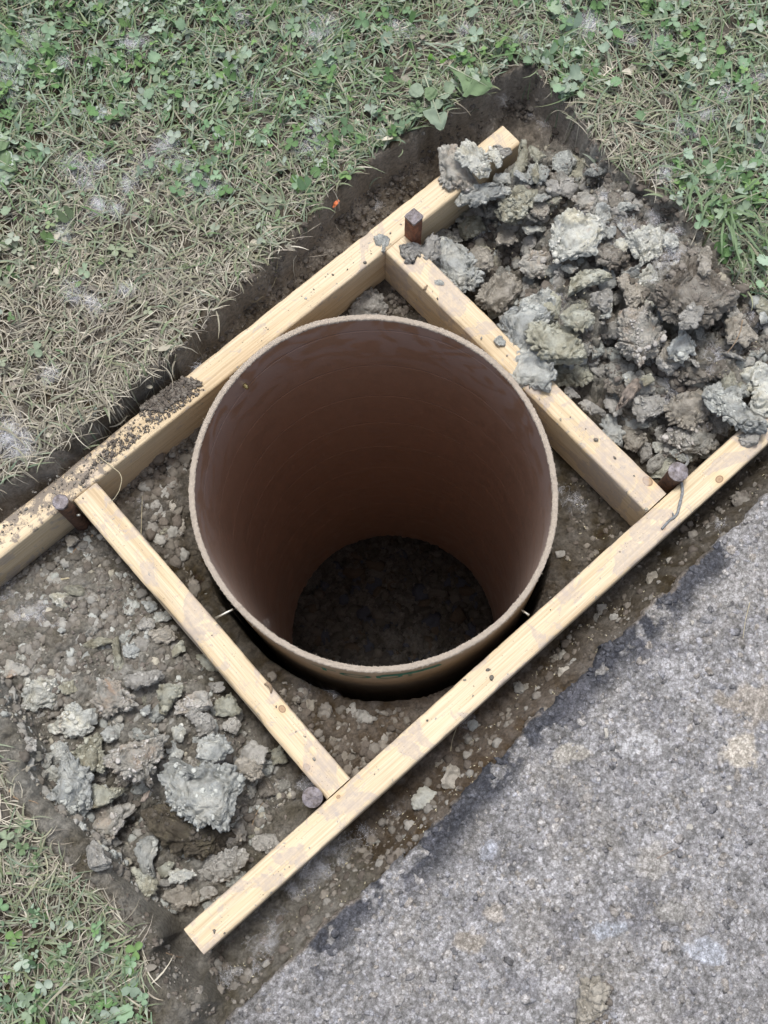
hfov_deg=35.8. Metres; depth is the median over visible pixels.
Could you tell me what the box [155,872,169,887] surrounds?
clay clod
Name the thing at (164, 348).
dead leaves
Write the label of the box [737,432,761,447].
clay clod
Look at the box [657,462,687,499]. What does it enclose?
steel stake
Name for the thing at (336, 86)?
green grass
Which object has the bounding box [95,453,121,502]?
rootlet
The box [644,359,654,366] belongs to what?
clay clod
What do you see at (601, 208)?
clay clod
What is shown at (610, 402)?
clay clod
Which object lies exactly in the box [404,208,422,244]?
steel stake
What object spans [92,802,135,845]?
clay clod
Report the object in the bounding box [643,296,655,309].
clay clod
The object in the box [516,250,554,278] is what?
clay clod
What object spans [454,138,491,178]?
clay clod
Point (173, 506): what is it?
clay clod
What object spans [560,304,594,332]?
clay clod
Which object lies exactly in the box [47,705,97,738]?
clay clod
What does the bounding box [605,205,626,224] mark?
clay clod
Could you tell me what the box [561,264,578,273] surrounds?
clay clod
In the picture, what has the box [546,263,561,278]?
clay clod
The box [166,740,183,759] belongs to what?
clay clod
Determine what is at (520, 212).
clay clod
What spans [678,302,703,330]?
clay clod
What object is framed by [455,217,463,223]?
clay clod
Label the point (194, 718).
clay clod
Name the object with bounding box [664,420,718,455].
clay clod
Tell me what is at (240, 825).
clay clod
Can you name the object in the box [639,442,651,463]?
clay clod
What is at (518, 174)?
clay clod
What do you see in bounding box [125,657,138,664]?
clay clod
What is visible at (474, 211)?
clay clod
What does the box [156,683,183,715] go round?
clay clod
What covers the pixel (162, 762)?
clay clod
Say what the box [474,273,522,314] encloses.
clay clod
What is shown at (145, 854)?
clay clod
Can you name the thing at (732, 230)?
grass tuft
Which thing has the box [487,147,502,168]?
clay clod
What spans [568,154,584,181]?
clay clod
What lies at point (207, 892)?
clay clod
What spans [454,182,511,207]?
clay clod
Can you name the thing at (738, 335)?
rootlet
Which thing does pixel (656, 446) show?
clay clod
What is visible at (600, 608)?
clay clod
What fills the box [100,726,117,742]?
clay clod
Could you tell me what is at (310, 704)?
clay clod
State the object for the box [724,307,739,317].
clay clod
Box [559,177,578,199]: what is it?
clay clod
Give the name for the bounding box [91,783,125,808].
clay clod
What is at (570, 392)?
clay clod
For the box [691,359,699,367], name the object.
clay clod
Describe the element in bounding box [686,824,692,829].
pebble
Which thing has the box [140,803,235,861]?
clay clod
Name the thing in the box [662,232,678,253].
clay clod
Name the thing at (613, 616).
clay clod
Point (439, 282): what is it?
clay clod
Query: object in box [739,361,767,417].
clay clod
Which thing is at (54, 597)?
clay clod
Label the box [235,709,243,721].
clay clod
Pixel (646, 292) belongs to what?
clay clod
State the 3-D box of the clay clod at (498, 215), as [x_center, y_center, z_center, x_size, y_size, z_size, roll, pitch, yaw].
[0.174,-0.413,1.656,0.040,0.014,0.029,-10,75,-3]
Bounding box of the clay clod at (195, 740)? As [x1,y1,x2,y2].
[192,737,198,742]
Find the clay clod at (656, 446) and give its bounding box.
[652,441,662,452]
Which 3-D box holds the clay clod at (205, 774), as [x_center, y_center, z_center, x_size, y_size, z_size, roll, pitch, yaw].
[-0.224,0.339,1.426,0.107,0.050,0.085,7,75,2]
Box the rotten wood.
[615,378,641,410]
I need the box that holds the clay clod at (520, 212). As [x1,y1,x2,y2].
[497,184,537,222]
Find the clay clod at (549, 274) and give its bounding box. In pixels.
[545,269,551,277]
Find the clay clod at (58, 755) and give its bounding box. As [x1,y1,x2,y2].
[51,740,69,764]
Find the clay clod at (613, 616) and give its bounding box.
[609,613,617,619]
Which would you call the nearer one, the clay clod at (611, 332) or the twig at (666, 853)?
the twig at (666, 853)
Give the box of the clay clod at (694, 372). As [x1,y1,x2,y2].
[677,359,729,385]
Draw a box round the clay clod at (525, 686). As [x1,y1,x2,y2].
[522,683,528,690]
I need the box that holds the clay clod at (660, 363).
[655,352,680,375]
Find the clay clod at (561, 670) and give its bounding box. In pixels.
[558,666,568,676]
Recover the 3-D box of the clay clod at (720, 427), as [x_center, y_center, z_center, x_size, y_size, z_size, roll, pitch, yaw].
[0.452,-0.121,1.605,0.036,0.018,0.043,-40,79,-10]
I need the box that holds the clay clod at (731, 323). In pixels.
[724,316,758,347]
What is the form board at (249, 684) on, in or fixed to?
on the ground at (390, 160)
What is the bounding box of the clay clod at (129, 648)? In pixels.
[122,643,139,658]
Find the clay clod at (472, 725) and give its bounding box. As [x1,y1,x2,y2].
[467,719,477,731]
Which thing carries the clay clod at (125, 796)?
on the ground at (390, 160)
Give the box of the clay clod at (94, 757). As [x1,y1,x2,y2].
[70,732,105,773]
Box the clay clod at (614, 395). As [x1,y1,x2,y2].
[603,393,619,403]
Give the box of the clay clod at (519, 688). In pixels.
[513,681,524,693]
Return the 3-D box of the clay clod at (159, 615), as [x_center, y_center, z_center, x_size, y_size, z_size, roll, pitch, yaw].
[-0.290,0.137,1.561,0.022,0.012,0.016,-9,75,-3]
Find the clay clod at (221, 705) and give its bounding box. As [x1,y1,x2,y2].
[214,692,241,716]
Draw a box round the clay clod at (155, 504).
[150,500,165,514]
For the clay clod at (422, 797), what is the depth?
1.49 m
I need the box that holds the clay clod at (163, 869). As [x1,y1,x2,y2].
[157,861,175,877]
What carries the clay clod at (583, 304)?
on the ground at (390, 160)
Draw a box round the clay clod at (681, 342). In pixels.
[666,330,695,363]
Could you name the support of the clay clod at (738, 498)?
on the ground at (390, 160)
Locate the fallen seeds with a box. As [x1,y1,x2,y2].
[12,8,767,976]
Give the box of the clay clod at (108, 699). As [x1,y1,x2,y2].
[90,677,138,719]
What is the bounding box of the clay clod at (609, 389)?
[603,377,618,394]
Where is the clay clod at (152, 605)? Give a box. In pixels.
[141,600,157,612]
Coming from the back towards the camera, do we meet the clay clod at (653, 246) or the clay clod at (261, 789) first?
the clay clod at (653, 246)
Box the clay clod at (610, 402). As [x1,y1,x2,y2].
[604,396,623,415]
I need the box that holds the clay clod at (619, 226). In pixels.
[617,223,625,233]
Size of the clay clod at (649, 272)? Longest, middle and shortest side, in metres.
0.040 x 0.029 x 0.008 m
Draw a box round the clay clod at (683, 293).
[647,245,740,329]
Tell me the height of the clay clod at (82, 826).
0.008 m
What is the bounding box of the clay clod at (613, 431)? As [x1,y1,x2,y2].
[599,414,625,447]
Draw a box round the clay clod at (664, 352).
[659,341,678,362]
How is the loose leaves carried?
on the ground at (390, 160)
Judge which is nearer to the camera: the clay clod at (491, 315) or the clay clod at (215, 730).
the clay clod at (215, 730)
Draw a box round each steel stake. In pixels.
[52,494,90,530]
[302,787,324,807]
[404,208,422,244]
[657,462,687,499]
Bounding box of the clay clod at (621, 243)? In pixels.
[613,237,628,251]
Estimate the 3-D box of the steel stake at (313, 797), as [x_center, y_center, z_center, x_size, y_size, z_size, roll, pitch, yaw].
[-0.086,0.359,1.488,0.025,0.126,0.025,-40,79,-10]
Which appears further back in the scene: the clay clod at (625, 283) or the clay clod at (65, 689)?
the clay clod at (625, 283)
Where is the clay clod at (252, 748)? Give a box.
[241,739,268,764]
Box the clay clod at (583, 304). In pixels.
[575,298,587,309]
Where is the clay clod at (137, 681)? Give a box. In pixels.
[123,669,164,690]
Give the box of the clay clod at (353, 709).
[346,702,356,716]
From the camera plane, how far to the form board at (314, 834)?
1.47 m
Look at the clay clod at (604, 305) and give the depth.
1.57 m
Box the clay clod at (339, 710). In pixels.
[335,705,345,714]
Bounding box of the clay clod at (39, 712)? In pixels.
[21,703,41,718]
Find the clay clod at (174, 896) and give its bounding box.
[161,883,199,911]
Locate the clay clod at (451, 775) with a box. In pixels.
[441,763,460,788]
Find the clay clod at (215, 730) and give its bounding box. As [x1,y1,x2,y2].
[206,719,217,735]
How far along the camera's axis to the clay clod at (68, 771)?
1.44 m
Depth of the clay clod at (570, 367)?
1.61 m
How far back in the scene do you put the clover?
1.63 m
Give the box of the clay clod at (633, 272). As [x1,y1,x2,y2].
[621,261,641,277]
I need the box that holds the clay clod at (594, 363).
[587,357,599,366]
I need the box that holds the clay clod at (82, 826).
[79,821,86,830]
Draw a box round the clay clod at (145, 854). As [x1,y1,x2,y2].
[133,835,158,878]
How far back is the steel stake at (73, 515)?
1.52 m
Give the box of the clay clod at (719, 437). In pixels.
[708,427,734,441]
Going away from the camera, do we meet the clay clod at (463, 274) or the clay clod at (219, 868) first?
the clay clod at (219, 868)
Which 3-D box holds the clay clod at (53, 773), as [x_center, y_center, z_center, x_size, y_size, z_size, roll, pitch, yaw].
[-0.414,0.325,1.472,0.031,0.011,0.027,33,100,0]
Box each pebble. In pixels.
[604,728,608,738]
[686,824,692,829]
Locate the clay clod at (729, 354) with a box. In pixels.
[717,351,745,360]
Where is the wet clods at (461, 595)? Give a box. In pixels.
[296,543,493,666]
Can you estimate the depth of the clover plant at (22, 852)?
1.38 m
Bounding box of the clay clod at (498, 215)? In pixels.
[494,208,520,224]
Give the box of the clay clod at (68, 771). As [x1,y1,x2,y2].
[46,750,94,816]
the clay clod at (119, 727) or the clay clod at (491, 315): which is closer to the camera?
the clay clod at (119, 727)
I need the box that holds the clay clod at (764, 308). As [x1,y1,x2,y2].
[755,297,767,315]
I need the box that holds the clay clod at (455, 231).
[452,228,460,237]
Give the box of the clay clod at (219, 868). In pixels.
[197,846,248,882]
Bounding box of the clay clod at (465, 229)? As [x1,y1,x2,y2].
[458,215,485,240]
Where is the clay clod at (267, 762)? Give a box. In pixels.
[263,758,271,767]
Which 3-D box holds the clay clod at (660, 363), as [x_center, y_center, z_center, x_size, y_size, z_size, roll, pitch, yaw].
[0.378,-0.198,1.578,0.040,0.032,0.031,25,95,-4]
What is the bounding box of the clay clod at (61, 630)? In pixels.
[57,627,65,632]
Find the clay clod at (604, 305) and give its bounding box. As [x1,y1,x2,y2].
[589,288,612,312]
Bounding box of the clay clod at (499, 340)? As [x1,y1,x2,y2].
[494,335,505,346]
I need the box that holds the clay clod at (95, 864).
[86,840,111,871]
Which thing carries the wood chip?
on the ground at (390, 160)
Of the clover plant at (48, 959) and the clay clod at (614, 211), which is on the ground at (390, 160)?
the clover plant at (48, 959)
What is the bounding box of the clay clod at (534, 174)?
[530,159,539,183]
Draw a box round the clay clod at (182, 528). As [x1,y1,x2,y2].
[178,519,185,532]
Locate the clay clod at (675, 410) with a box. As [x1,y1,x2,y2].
[663,388,709,431]
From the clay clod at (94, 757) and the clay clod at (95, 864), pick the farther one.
the clay clod at (94, 757)
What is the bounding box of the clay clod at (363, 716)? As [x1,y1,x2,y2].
[355,709,377,723]
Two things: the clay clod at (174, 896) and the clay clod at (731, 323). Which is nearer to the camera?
the clay clod at (174, 896)
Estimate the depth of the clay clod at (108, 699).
1.48 m
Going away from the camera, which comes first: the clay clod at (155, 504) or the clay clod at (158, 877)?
the clay clod at (158, 877)
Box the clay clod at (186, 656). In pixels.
[183,653,195,667]
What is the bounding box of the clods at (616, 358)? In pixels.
[16,150,764,973]
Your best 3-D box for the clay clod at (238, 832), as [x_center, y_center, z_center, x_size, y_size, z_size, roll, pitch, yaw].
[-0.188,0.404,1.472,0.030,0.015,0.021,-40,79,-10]
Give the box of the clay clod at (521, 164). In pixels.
[510,139,527,179]
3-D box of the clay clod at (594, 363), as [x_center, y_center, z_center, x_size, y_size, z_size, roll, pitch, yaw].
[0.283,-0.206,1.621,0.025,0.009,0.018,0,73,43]
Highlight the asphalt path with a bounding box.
[224,493,767,1023]
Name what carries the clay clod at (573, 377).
on the ground at (390, 160)
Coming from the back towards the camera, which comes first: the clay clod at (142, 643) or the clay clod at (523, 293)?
the clay clod at (523, 293)
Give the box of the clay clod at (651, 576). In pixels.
[646,571,657,583]
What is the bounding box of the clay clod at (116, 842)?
[112,838,122,846]
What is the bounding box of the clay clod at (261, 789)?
[257,779,275,797]
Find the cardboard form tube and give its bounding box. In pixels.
[188,314,558,701]
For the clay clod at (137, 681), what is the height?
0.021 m
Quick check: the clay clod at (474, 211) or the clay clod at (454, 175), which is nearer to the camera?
the clay clod at (454, 175)
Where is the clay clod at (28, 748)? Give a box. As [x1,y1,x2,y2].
[24,735,36,752]
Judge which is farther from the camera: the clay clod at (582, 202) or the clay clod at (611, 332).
the clay clod at (582, 202)
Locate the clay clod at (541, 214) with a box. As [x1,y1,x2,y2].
[530,202,549,219]
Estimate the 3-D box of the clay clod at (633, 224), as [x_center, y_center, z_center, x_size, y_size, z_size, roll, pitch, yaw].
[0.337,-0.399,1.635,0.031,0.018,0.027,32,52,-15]
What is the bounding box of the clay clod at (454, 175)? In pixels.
[437,144,478,193]
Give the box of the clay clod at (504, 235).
[495,229,517,246]
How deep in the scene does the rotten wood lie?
1.58 m
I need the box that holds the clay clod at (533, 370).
[509,344,557,392]
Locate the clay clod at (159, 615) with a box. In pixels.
[154,610,171,622]
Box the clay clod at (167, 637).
[148,625,177,644]
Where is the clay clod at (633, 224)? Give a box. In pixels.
[625,216,637,230]
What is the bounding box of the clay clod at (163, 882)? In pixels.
[159,876,169,886]
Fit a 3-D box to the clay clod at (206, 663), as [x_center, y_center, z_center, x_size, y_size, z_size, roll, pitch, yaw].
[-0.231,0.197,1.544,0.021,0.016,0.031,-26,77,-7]
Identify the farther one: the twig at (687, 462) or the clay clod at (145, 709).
the twig at (687, 462)
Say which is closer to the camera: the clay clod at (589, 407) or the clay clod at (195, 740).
the clay clod at (195, 740)
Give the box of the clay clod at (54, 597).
[49,592,69,609]
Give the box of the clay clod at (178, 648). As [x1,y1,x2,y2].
[171,640,185,657]
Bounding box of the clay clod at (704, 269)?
[697,245,712,277]
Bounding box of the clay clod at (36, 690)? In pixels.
[21,677,58,712]
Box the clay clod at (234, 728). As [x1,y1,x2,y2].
[223,716,240,734]
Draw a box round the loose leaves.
[0,0,767,1021]
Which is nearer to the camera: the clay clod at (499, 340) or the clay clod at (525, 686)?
the clay clod at (525, 686)
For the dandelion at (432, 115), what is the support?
on the ground at (390, 160)
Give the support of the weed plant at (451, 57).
on the ground at (390, 160)
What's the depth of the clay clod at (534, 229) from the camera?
1.66 m
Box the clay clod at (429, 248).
[399,232,441,264]
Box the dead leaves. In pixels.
[0,4,748,1001]
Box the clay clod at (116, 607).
[106,603,120,610]
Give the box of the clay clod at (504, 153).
[492,144,511,157]
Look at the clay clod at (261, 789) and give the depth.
1.50 m
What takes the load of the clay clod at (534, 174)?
on the clods at (616, 358)
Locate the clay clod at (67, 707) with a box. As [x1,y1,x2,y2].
[64,701,75,711]
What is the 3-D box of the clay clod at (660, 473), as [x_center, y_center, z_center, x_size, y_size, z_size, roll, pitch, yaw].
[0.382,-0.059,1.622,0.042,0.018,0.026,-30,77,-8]
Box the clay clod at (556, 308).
[543,291,561,319]
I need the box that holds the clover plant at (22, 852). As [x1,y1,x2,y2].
[15,842,39,870]
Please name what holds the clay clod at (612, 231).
on the ground at (390, 160)
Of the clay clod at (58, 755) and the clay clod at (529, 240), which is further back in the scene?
the clay clod at (529, 240)
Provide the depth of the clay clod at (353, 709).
1.55 m
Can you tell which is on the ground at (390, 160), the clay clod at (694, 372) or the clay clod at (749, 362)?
the clay clod at (694, 372)
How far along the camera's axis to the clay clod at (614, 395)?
1.62 m
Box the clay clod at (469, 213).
[457,208,473,225]
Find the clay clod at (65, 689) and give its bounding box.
[58,680,77,694]
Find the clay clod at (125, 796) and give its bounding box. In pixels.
[122,794,127,801]
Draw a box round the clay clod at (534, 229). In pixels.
[523,225,546,234]
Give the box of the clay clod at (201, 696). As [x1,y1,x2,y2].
[174,690,212,714]
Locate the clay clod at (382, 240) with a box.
[373,233,389,252]
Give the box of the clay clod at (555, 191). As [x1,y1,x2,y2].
[545,179,560,196]
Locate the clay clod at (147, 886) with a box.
[132,868,158,897]
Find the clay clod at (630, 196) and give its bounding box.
[621,190,635,201]
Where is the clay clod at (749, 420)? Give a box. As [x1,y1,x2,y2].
[701,379,767,434]
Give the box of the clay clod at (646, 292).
[641,287,649,298]
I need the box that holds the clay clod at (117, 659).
[112,636,124,671]
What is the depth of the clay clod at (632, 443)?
1.61 m
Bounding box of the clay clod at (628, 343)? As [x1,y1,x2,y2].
[615,300,664,368]
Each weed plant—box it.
[409,100,423,111]
[428,54,455,63]
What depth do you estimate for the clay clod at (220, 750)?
1.45 m
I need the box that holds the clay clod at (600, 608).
[596,604,606,614]
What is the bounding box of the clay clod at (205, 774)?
[157,756,245,832]
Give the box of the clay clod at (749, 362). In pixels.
[744,356,754,366]
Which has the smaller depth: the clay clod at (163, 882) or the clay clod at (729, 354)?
the clay clod at (163, 882)
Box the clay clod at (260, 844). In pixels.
[251,833,279,853]
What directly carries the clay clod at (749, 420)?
on the clods at (616, 358)
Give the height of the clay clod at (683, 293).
0.065 m
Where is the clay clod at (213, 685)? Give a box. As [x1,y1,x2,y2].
[208,682,224,692]
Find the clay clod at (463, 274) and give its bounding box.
[432,236,484,292]
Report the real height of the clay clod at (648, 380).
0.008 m
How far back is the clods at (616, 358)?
1.60 m
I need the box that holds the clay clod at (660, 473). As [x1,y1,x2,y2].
[648,457,676,478]
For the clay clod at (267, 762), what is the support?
on the ground at (390, 160)
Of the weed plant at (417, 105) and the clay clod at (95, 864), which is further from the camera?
the weed plant at (417, 105)
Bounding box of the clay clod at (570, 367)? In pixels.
[562,364,573,369]
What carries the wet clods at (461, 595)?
on the ground at (390, 160)
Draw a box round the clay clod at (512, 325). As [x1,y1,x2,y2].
[496,287,562,348]
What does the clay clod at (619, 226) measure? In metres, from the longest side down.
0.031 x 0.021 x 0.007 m
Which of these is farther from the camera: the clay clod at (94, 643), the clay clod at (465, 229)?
the clay clod at (465, 229)
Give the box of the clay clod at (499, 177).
[492,172,510,183]
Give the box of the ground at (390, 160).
[0,0,767,1023]
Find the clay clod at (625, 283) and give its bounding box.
[616,273,644,307]
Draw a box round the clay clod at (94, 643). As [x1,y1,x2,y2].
[81,636,112,648]
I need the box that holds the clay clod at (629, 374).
[622,371,633,385]
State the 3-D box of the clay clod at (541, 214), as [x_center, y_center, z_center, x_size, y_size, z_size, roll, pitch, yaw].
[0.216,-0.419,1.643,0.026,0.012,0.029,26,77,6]
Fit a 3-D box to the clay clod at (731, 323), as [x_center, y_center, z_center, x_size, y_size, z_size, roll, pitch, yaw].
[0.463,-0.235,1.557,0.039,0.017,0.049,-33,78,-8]
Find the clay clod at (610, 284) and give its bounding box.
[598,266,616,290]
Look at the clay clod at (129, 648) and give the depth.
1.52 m
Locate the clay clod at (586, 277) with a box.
[567,268,612,297]
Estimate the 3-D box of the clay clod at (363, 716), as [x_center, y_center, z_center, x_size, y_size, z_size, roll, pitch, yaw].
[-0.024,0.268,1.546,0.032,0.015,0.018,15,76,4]
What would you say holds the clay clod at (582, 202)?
on the ground at (390, 160)
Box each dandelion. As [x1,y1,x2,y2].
[408,75,449,129]
[447,63,492,96]
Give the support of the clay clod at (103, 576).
on the ground at (390, 160)
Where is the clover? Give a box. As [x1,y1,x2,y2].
[0,0,767,1023]
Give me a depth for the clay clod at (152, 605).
1.56 m
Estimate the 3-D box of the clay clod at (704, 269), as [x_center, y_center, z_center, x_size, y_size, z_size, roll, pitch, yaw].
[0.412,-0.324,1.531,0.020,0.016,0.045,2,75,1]
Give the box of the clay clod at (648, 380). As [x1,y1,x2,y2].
[639,375,654,386]
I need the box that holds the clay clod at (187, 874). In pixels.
[168,868,196,883]
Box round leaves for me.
[0,0,767,1023]
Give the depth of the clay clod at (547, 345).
1.56 m
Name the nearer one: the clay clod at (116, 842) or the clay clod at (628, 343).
the clay clod at (116, 842)
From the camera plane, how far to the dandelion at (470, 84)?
1.62 m
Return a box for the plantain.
[0,138,17,179]
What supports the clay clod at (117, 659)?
on the ground at (390, 160)
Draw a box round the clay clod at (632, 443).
[622,425,647,452]
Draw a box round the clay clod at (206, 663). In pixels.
[196,654,216,671]
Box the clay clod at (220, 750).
[195,732,233,763]
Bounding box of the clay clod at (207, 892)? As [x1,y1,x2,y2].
[200,886,217,899]
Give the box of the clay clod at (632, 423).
[621,415,637,428]
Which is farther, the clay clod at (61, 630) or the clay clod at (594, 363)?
the clay clod at (594, 363)
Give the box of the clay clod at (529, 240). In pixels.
[520,234,536,254]
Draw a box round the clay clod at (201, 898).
[184,881,204,901]
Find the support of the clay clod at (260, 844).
on the ground at (390, 160)
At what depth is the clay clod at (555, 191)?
1.63 m
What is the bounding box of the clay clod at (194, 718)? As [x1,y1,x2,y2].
[186,707,215,737]
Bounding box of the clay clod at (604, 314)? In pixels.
[599,308,611,318]
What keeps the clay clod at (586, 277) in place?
on the ground at (390, 160)
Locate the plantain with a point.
(4, 144)
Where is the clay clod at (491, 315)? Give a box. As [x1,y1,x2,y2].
[488,298,518,319]
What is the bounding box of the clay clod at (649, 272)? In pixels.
[638,263,657,285]
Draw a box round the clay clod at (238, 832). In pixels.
[226,828,242,848]
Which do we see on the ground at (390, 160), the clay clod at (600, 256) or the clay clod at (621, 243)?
the clay clod at (621, 243)
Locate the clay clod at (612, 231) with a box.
[602,226,616,239]
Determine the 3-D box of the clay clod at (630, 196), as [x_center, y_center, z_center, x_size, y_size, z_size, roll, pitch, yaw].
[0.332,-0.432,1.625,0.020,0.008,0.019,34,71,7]
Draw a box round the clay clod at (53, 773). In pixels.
[45,765,58,781]
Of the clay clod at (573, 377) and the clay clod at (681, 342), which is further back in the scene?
the clay clod at (573, 377)
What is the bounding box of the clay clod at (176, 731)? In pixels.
[171,725,185,742]
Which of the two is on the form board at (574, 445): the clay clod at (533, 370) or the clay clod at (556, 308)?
the clay clod at (533, 370)
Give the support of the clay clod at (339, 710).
on the ground at (390, 160)
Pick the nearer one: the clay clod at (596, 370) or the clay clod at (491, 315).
the clay clod at (596, 370)
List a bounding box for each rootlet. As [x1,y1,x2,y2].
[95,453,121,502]
[727,320,742,352]
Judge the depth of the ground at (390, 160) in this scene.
1.58 m
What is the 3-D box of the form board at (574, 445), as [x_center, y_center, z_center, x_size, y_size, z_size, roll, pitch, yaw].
[0.183,-0.178,1.615,0.040,0.094,0.496,-41,79,-10]
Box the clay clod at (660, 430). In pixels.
[654,424,666,442]
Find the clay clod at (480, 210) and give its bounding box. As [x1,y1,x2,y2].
[474,205,484,216]
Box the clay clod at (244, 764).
[234,756,264,779]
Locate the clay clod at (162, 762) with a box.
[157,760,165,770]
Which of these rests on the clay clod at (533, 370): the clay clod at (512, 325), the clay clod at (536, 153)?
the clay clod at (512, 325)
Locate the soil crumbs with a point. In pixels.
(94, 605)
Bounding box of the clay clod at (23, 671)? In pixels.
[2,659,32,678]
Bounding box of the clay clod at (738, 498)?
[730,490,749,506]
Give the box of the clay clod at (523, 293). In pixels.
[518,282,528,297]
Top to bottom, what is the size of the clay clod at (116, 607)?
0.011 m
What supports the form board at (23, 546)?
on the ground at (390, 160)
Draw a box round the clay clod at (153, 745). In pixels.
[102,733,169,788]
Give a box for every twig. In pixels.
[657,847,678,858]
[661,482,683,529]
[684,453,688,466]
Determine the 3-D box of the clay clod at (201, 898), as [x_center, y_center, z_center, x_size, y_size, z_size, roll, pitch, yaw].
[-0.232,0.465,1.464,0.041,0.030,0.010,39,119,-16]
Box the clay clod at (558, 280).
[552,267,565,286]
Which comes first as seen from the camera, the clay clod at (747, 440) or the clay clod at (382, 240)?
the clay clod at (747, 440)
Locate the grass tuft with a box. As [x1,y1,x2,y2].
[685,170,767,276]
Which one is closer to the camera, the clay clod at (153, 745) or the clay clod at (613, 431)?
the clay clod at (153, 745)
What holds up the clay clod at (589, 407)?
on the ground at (390, 160)
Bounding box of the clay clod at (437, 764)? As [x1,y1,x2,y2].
[435,759,442,766]
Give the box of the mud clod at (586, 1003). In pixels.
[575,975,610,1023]
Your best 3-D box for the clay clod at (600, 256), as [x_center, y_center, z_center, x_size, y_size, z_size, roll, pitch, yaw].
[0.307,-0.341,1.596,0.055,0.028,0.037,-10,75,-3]
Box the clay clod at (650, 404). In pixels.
[632,394,663,423]
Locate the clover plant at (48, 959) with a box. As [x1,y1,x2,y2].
[23,937,75,973]
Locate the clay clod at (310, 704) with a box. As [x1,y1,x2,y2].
[306,699,314,710]
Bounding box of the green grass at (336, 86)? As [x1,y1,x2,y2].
[0,0,767,1023]
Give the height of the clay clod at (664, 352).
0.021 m
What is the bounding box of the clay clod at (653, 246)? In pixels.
[624,224,665,266]
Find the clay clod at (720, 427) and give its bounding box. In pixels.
[707,414,730,436]
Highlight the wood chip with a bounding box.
[140,791,149,802]
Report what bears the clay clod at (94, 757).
on the ground at (390, 160)
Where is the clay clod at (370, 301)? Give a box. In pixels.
[348,287,388,314]
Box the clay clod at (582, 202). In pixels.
[571,191,607,213]
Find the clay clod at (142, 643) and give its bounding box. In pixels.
[134,636,150,650]
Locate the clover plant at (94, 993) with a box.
[83,983,101,1012]
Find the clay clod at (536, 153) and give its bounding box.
[528,145,546,162]
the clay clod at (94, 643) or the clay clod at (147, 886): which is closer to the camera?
the clay clod at (147, 886)
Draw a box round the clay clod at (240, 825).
[233,822,246,845]
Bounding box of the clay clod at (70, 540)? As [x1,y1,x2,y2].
[65,535,80,546]
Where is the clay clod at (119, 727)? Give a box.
[109,716,123,737]
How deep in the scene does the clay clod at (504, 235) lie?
1.67 m
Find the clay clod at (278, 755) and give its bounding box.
[271,745,288,765]
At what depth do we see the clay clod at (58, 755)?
1.48 m
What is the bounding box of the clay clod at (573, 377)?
[553,364,593,387]
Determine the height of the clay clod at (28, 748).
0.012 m
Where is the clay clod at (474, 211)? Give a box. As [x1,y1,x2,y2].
[471,204,482,214]
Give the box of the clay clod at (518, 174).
[513,170,534,183]
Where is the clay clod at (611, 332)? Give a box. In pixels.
[606,321,618,339]
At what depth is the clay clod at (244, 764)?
1.46 m
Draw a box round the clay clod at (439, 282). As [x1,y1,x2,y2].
[434,280,443,285]
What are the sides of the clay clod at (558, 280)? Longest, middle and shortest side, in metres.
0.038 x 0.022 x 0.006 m
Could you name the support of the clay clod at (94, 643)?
on the ground at (390, 160)
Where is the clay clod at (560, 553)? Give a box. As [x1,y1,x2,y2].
[555,550,564,557]
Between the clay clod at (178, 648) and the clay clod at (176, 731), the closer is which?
the clay clod at (176, 731)
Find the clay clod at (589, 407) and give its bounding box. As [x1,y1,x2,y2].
[578,399,606,416]
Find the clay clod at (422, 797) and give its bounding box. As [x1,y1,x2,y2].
[411,786,436,810]
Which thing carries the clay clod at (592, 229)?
on the ground at (390, 160)
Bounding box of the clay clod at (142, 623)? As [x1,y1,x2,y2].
[138,616,154,630]
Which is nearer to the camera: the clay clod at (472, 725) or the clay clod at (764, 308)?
the clay clod at (472, 725)
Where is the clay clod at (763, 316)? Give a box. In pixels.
[759,312,767,323]
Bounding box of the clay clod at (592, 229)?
[548,207,604,263]
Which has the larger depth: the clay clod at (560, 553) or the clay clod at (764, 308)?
the clay clod at (560, 553)
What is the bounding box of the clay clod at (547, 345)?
[524,321,586,365]
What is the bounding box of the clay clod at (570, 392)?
[564,386,580,398]
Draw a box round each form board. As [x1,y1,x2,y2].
[0,126,519,586]
[74,483,350,799]
[184,418,767,954]
[385,236,665,526]
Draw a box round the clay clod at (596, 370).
[589,363,605,377]
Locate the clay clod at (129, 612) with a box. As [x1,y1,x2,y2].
[123,597,134,615]
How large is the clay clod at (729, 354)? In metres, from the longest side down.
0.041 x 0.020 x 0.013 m
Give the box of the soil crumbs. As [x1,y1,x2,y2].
[0,61,767,1023]
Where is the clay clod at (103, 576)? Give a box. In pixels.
[95,566,109,583]
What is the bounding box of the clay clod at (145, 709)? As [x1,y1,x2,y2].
[140,704,151,716]
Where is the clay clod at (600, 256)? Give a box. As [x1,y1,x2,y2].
[595,244,630,270]
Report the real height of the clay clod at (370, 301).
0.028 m
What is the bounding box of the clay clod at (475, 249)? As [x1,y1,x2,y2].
[468,245,493,271]
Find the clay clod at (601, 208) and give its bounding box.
[594,202,610,223]
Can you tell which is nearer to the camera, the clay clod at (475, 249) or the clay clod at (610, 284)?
the clay clod at (610, 284)
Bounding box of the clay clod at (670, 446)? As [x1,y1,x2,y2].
[662,441,674,457]
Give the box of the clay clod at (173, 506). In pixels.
[169,500,176,510]

